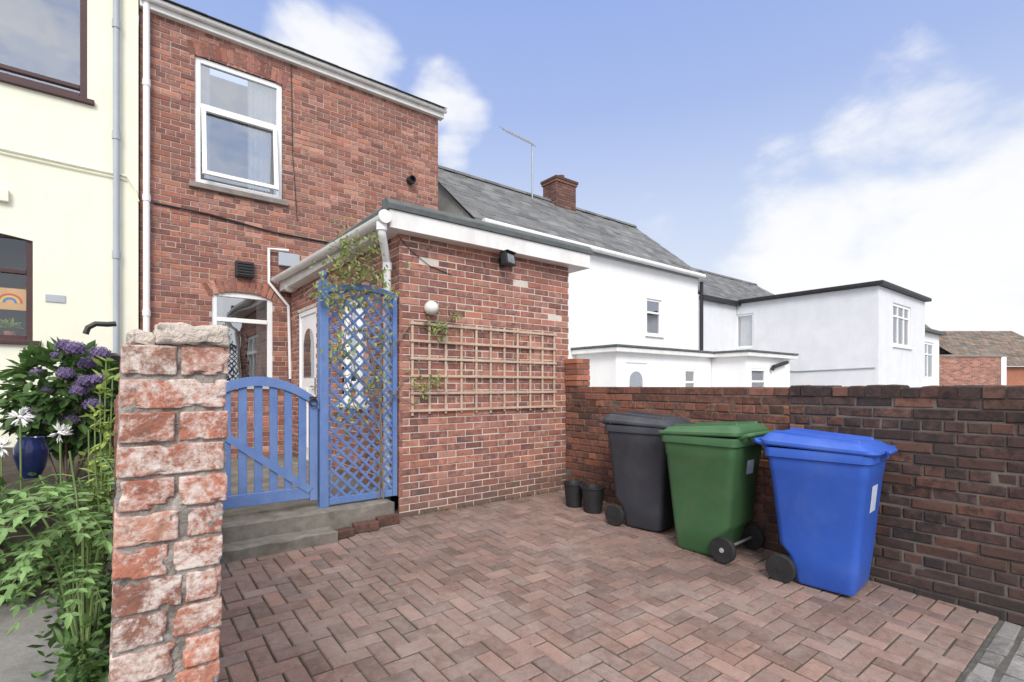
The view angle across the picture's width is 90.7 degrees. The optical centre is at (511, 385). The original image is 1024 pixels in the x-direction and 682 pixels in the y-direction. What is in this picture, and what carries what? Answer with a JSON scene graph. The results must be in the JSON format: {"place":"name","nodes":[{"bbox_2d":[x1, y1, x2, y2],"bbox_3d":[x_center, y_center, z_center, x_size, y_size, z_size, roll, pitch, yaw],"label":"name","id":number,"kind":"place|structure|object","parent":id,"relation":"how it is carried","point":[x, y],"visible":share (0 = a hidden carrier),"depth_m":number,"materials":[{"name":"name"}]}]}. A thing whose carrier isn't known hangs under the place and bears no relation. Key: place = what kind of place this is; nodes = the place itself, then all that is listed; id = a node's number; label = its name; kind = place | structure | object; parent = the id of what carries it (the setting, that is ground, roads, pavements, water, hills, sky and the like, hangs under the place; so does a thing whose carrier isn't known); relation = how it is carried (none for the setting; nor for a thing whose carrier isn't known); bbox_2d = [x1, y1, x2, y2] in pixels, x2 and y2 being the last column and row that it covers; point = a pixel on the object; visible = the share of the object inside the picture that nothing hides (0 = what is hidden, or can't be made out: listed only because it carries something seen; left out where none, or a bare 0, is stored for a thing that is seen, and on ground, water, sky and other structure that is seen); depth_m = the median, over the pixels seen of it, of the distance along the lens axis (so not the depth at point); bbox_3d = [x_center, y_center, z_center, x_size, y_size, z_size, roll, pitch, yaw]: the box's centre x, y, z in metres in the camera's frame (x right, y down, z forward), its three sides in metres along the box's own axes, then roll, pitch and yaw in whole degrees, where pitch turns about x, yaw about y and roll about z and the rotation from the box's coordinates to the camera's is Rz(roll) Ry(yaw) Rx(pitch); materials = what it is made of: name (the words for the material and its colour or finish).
{"place":"outdoors","nodes":[
{"label":"outdoors","id":0,"kind":"place"},
{"bbox_2d":[222,455,389,517],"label":"patio","id":1,"kind":"structure","parent":0,"point":[264,507],"depth_m":5.28,"materials":[{"name":"concrete"}]},
{"bbox_2d":[0,455,961,681],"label":"ground","id":2,"kind":"structure","parent":0,"point":[20,661],"depth_m":2.57,"materials":[{"name":"concrete"}]},
{"bbox_2d":[0,438,11,510],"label":"white lily","id":3,"kind":"object","parent":2,"relation":"on","point":[3,443],"visible":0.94,"depth_m":3.01,"materials":[{"name":"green plant"}]},
{"bbox_2d":[4,407,33,503],"bbox_3d":[-2.914,0.685,3.024,0.122,1.130,0.138,0,0,-9],"label":"white lily","id":4,"kind":"object","parent":2,"relation":"on","point":[24,419],"visible":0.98,"depth_m":3.01,"materials":[{"name":"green plant"}]},
{"bbox_2d":[0,472,80,606],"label":"bed edge plant","id":5,"kind":"object","parent":2,"relation":"on","point":[6,543],"visible":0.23,"depth_m":2.94,"materials":[{"name":"green plant"}]},
{"bbox_2d":[0,443,111,603],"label":"planting bed","id":6,"kind":"object","parent":2,"relation":"on","point":[11,473],"visible":0.2,"depth_m":3.17,"materials":[{"name":"green plant"}]},
{"bbox_2d":[13,436,49,478],"bbox_3d":[-3.040,0.453,3.200,0.170,0.255,0.170,0,0,-38],"label":"garden pot","id":7,"kind":"object","parent":6,"relation":"on","point":[35,452],"visible":0.88,"depth_m":3.15,"materials":[{"name":"blue ceramic"}]},
{"bbox_2d":[0,337,119,481],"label":"hydrangea bush","id":8,"kind":"object","parent":6,"relation":"on","point":[45,410],"visible":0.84,"depth_m":3.43,"materials":[{"name":"green plant"}]},
{"bbox_2d":[67,321,120,453],"bbox_3d":[-4.902,0.043,5.942,0.539,1.615,0.539,0,0,-38],"label":"handrail","id":9,"kind":"object","parent":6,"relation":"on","point":[88,328],"visible":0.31,"depth_m":5.89,"materials":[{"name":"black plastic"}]},
{"bbox_2d":[0,451,114,666],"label":"feathery shrub","id":10,"kind":"object","parent":2,"relation":"on","point":[39,550],"visible":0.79,"depth_m":2.25,"materials":[{"name":"green plant"}]},
{"bbox_2d":[47,423,71,588],"bbox_3d":[-2.675,0.730,3.019,0.100,1.041,0.166,0,0,-18],"label":"white lily","id":11,"kind":"object","parent":2,"relation":"on","point":[63,429],"visible":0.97,"depth_m":3.01,"materials":[{"name":"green plant"}]},
{"bbox_2d":[7,550,112,681],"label":"border plant","id":12,"kind":"object","parent":2,"relation":"on","point":[84,670],"visible":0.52,"depth_m":2.23,"materials":[{"name":"green plant"}]},
{"bbox_2d":[0,0,138,465],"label":"cream house","id":13,"kind":"structure","parent":2,"relation":"on","point":[69,199],"depth_m":6.26,"materials":[{"name":"beige paint"}]},
{"bbox_2d":[0,318,23,334],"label":"houseplant","id":14,"kind":"object","parent":13,"relation":"in","point":[8,323],"visible":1,"depth_m":5.92,"materials":[{"name":"green plant"}]},
{"bbox_2d":[0,234,40,344],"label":"window","id":15,"kind":"structure","parent":13,"relation":"in","point":[16,254],"depth_m":5.96,"materials":[{"name":"clear glass"}]},
{"bbox_2d":[0,0,94,105],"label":"window","id":16,"kind":"structure","parent":13,"relation":"in","point":[43,43],"depth_m":6.62,"materials":[{"name":"clear glass"}]},
{"bbox_2d":[73,356,119,636],"bbox_3d":[-2.062,0.574,2.539,0.208,1.453,0.159,0,0,15],"label":"upright shrub","id":17,"kind":"object","parent":2,"relation":"on","point":[103,479],"visible":0.55,"depth_m":2.54,"materials":[{"name":"green plant"}]},
{"bbox_2d":[108,322,229,681],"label":"crumbling wall","id":18,"kind":"structure","parent":2,"relation":"on","point":[170,437],"depth_m":1.14,"materials":[{"name":"brick"}]},
{"bbox_2d":[138,0,446,458],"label":"brick house","id":19,"kind":"structure","parent":2,"relation":"on","point":[285,159],"depth_m":7.58,"materials":[{"name":"red brick"}]},
{"bbox_2d":[189,57,287,206],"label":"window","id":20,"kind":"structure","parent":19,"relation":"in","point":[238,128],"depth_m":7.63,"materials":[{"name":"white plastic"}]},
{"bbox_2d":[212,291,272,388],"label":"window","id":21,"kind":"structure","parent":19,"relation":"in","point":[248,318],"depth_m":8.06,"materials":[{"name":"white plastic"}]},
{"bbox_2d":[220,498,393,563],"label":"entrance steps","id":22,"kind":"structure","parent":2,"relation":"on","point":[250,535],"depth_m":4.00,"materials":[{"name":"concrete"}]},
{"bbox_2d":[318,270,397,507],"bbox_3d":[-1.373,0.025,4.551,0.715,2.040,0.075,0,0,-38],"label":"lattice screen","id":23,"kind":"object","parent":22,"relation":"on","point":[325,500],"visible":0.81,"depth_m":4.50,"materials":[{"name":"blue paint"}]},
{"bbox_2d":[222,376,318,509],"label":"garden gate","id":24,"kind":"structure","parent":23,"relation":"attached to","point":[303,489],"depth_m":4.09,"materials":[{"name":"blue paint"}]},
{"bbox_2d":[304,217,465,499],"bbox_3d":[-1.093,-0.203,4.613,1.525,2.487,0.238,0,0,-38],"label":"climbing plant","id":25,"kind":"object","parent":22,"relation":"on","point":[343,253],"visible":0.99,"depth_m":4.46,"materials":[{"name":"green plant"}]},
{"bbox_2d":[271,198,592,517],"bbox_3d":[-1.304,-0.175,6.835,2.745,3.050,3.998,0,0,-38],"label":"brick extension","id":26,"kind":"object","parent":2,"relation":"on","point":[487,274],"visible":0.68,"depth_m":5.34,"materials":[{"name":"brick"}]},
{"bbox_2d":[299,307,316,458],"bbox_3d":[-2.860,-0.020,7.123,0.095,2.100,0.890,0,0,-38],"label":"door","id":27,"kind":"structure","parent":26,"relation":"in","point":[307,319],"depth_m":7.15,"materials":[{"name":"white plastic"}]},
{"bbox_2d":[337,295,370,409],"bbox_3d":[-1.748,-0.375,5.676,0.150,1.250,0.940,0,0,-38],"label":"window","id":28,"kind":"structure","parent":26,"relation":"in","point":[353,380],"depth_m":5.67,"materials":[{"name":"white plastic"}]},
{"bbox_2d":[410,319,556,415],"bbox_3d":[-0.223,-0.178,5.370,1.880,0.930,0.024,0,0,-38],"label":"wall trellis","id":29,"kind":"object","parent":26,"relation":"attached to","point":[476,360],"depth_m":5.27,"materials":[{"name":"brown wood"}]},
{"bbox_2d":[438,165,705,358],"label":"white cottage","id":30,"kind":"structure","parent":2,"relation":"on","point":[632,285],"depth_m":12.68,"materials":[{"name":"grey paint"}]},
{"bbox_2d":[499,126,535,197],"bbox_3d":[0.161,-5.709,13.192,1.061,1.918,0.255,0,0,-38],"label":"tv aerial","id":31,"kind":"object","parent":30,"relation":"attached to","point":[518,136],"visible":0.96,"depth_m":13.47,"materials":[{"name":"metal"}]},
{"bbox_2d":[645,299,664,337],"bbox_3d":[3.737,-1.782,13.350,0.790,1.000,0.150,0,0,-38],"label":"window","id":32,"kind":"structure","parent":30,"relation":"in","point":[658,335],"depth_m":13.48,"materials":[{"name":"white plastic"}]},
{"bbox_2d":[571,344,713,386],"bbox_3d":[3.287,0.195,12.098,3.950,2.110,1.370,0,0,-38],"label":"porch","id":33,"kind":"object","parent":2,"relation":"on","point":[617,365],"visible":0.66,"depth_m":11.22,"materials":[{"name":"paint"}]},
{"bbox_2d":[626,363,645,386],"bbox_3d":[2.691,0.325,11.025,0.734,1.650,0.048,0,0,-38],"label":"door","id":34,"kind":"structure","parent":33,"relation":"in","point":[635,372],"depth_m":11.01,"materials":[{"name":"white plastic"}]},
{"bbox_2d":[685,369,694,386],"bbox_3d":[4.297,-0.030,12.282,0.482,0.760,0.064,0,0,-38],"label":"window","id":35,"kind":"structure","parent":33,"relation":"in","point":[689,370],"depth_m":12.33,"materials":[{"name":"white plastic"}]},
{"bbox_2d":[692,267,773,350],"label":"cottage","id":36,"kind":"structure","parent":2,"relation":"on","point":[719,296],"depth_m":15.55,"materials":[{"name":"white paint"}]},
{"bbox_2d":[711,349,798,386],"bbox_3d":[5.925,0.195,13.586,2.640,2.110,2.270,0,0,-38],"label":"porch","id":37,"kind":"object","parent":2,"relation":"on","point":[746,368],"visible":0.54,"depth_m":12.61,"materials":[{"name":"paint"}]},
{"bbox_2d":[751,368,765,386],"bbox_3d":[6.072,-0.090,12.525,0.767,0.680,0.064,0,0,-38],"label":"window","id":38,"kind":"structure","parent":37,"relation":"in","point":[763,380],"depth_m":12.64,"materials":[{"name":"white plastic"}]},
{"bbox_2d":[565,358,1023,625],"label":"boundary wall","id":39,"kind":"structure","parent":2,"relation":"on","point":[950,524],"depth_m":3.40,"materials":[{"name":"red brick"}]},
{"bbox_2d":[737,280,931,386],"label":"flat roofed block","id":40,"kind":"structure","parent":2,"relation":"on","point":[866,333],"depth_m":14.03,"materials":[{"name":"white paint"}]},
{"bbox_2d":[737,313,752,347],"bbox_3d":[7.296,-1.710,15.781,0.142,1.061,0.584,0,0,-38],"label":"window","id":41,"kind":"structure","parent":40,"relation":"in","point":[746,319],"depth_m":15.80,"materials":[{"name":"white plastic"}]},
{"bbox_2d":[892,303,913,349],"bbox_3d":[10.894,-1.651,14.154,1.717,1.215,0.150,0,0,-38],"label":"window","id":42,"kind":"structure","parent":40,"relation":"in","point":[902,313],"depth_m":14.28,"materials":[{"name":"white plastic"}]},
{"bbox_2d":[925,327,946,385],"bbox_3d":[12.618,-0.575,19.996,5.400,3.850,6.000,0,0,-38],"label":"white bungalow","id":43,"kind":"object","parent":2,"relation":"on","point":[932,356],"visible":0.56,"depth_m":18.84,"materials":[{"name":"paint"}]},
{"bbox_2d":[925,342,932,378],"bbox_3d":[15.205,-0.925,18.537,1.456,1.350,0.064,0,0,-38],"label":"window","id":44,"kind":"structure","parent":43,"relation":"in","point":[928,346],"depth_m":18.68,"materials":[{"name":"white plastic"}]},
{"bbox_2d":[939,355,1005,385],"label":"brick outbuilding","id":45,"kind":"structure","parent":2,"relation":"on","point":[954,370],"depth_m":26.00,"materials":[{"name":"brick"}]},
{"bbox_2d":[138,0,1023,366],"label":"sky","id":46,"kind":"structure","parent":0,"point":[779,146],"materials":[{"name":"blue"}]},
{"bbox_2d":[218,490,999,681],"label":"driveway","id":47,"kind":"structure","parent":0,"point":[670,605],"depth_m":2.99,"materials":[{"name":"red brick"}]},
{"bbox_2d":[334,526,354,539],"bbox_3d":[-1.413,1.218,4.175,0.100,0.065,0.210,0,0,44],"label":"loose brick","id":48,"kind":"object","parent":47,"relation":"on","point":[346,532],"visible":0.74,"depth_m":4.17,"materials":[{"name":"red brick"}]},
{"bbox_2d":[352,519,378,533],"bbox_3d":[-1.262,1.210,4.355,0.210,0.077,0.100,0,0,-33],"label":"loose brick","id":49,"kind":"object","parent":47,"relation":"on","point":[366,526],"visible":0.84,"depth_m":4.32,"materials":[{"name":"red brick"}]},
{"bbox_2d":[375,512,398,527],"bbox_3d":[-1.126,1.201,4.538,0.210,0.089,0.100,0,0,-42],"label":"loose brick","id":50,"kind":"object","parent":47,"relation":"on","point":[388,520],"visible":0.72,"depth_m":4.50,"materials":[{"name":"red brick"}]},
{"bbox_2d":[563,480,584,507],"bbox_3d":[0.653,1.140,5.329,0.231,0.250,0.230,0,0,-38],"label":"plant pot","id":51,"kind":"object","parent":47,"relation":"on","point":[573,494],"visible":0.93,"depth_m":5.25,"materials":[{"name":"black plastic"}]},
{"bbox_2d":[580,484,605,513],"bbox_3d":[0.822,1.147,5.136,0.253,0.260,0.252,0,0,-38],"label":"plant pot","id":52,"kind":"object","parent":47,"relation":"on","point":[592,495],"visible":1,"depth_m":5.05,"materials":[{"name":"black plastic"}]},
{"bbox_2d":[599,411,694,530],"bbox_3d":[1.269,0.775,4.761,0.810,1.053,0.586,0,0,42],"label":"wheelie bin","id":53,"kind":"object","parent":47,"relation":"on","point":[640,470],"visible":0.86,"depth_m":4.56,"materials":[{"name":"grey plastic"}]},
{"bbox_2d":[658,421,773,563],"bbox_3d":[1.651,0.808,4.127,0.586,1.053,0.810,0,0,-41],"label":"wheelie bin","id":54,"kind":"object","parent":47,"relation":"on","point":[713,468],"visible":0.97,"depth_m":3.94,"materials":[{"name":"green plastic"}]},
{"bbox_2d":[753,427,897,595],"bbox_3d":[2.188,0.844,3.551,0.586,1.053,0.810,0,0,-43],"label":"wheelie bin","id":55,"kind":"object","parent":47,"relation":"on","point":[827,486],"visible":1,"depth_m":3.36,"materials":[{"name":"blue plastic"}]},
{"bbox_2d":[925,324,1023,385],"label":"tiled house","id":56,"kind":"structure","parent":0,"point":[1009,345],"depth_m":35.72,"materials":[{"name":"brown tile"}]},
{"bbox_2d":[957,620,1023,681],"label":"pavement","id":57,"kind":"structure","parent":0,"point":[999,656],"depth_m":2.64,"materials":[{"name":"grey stone"}]}
]}

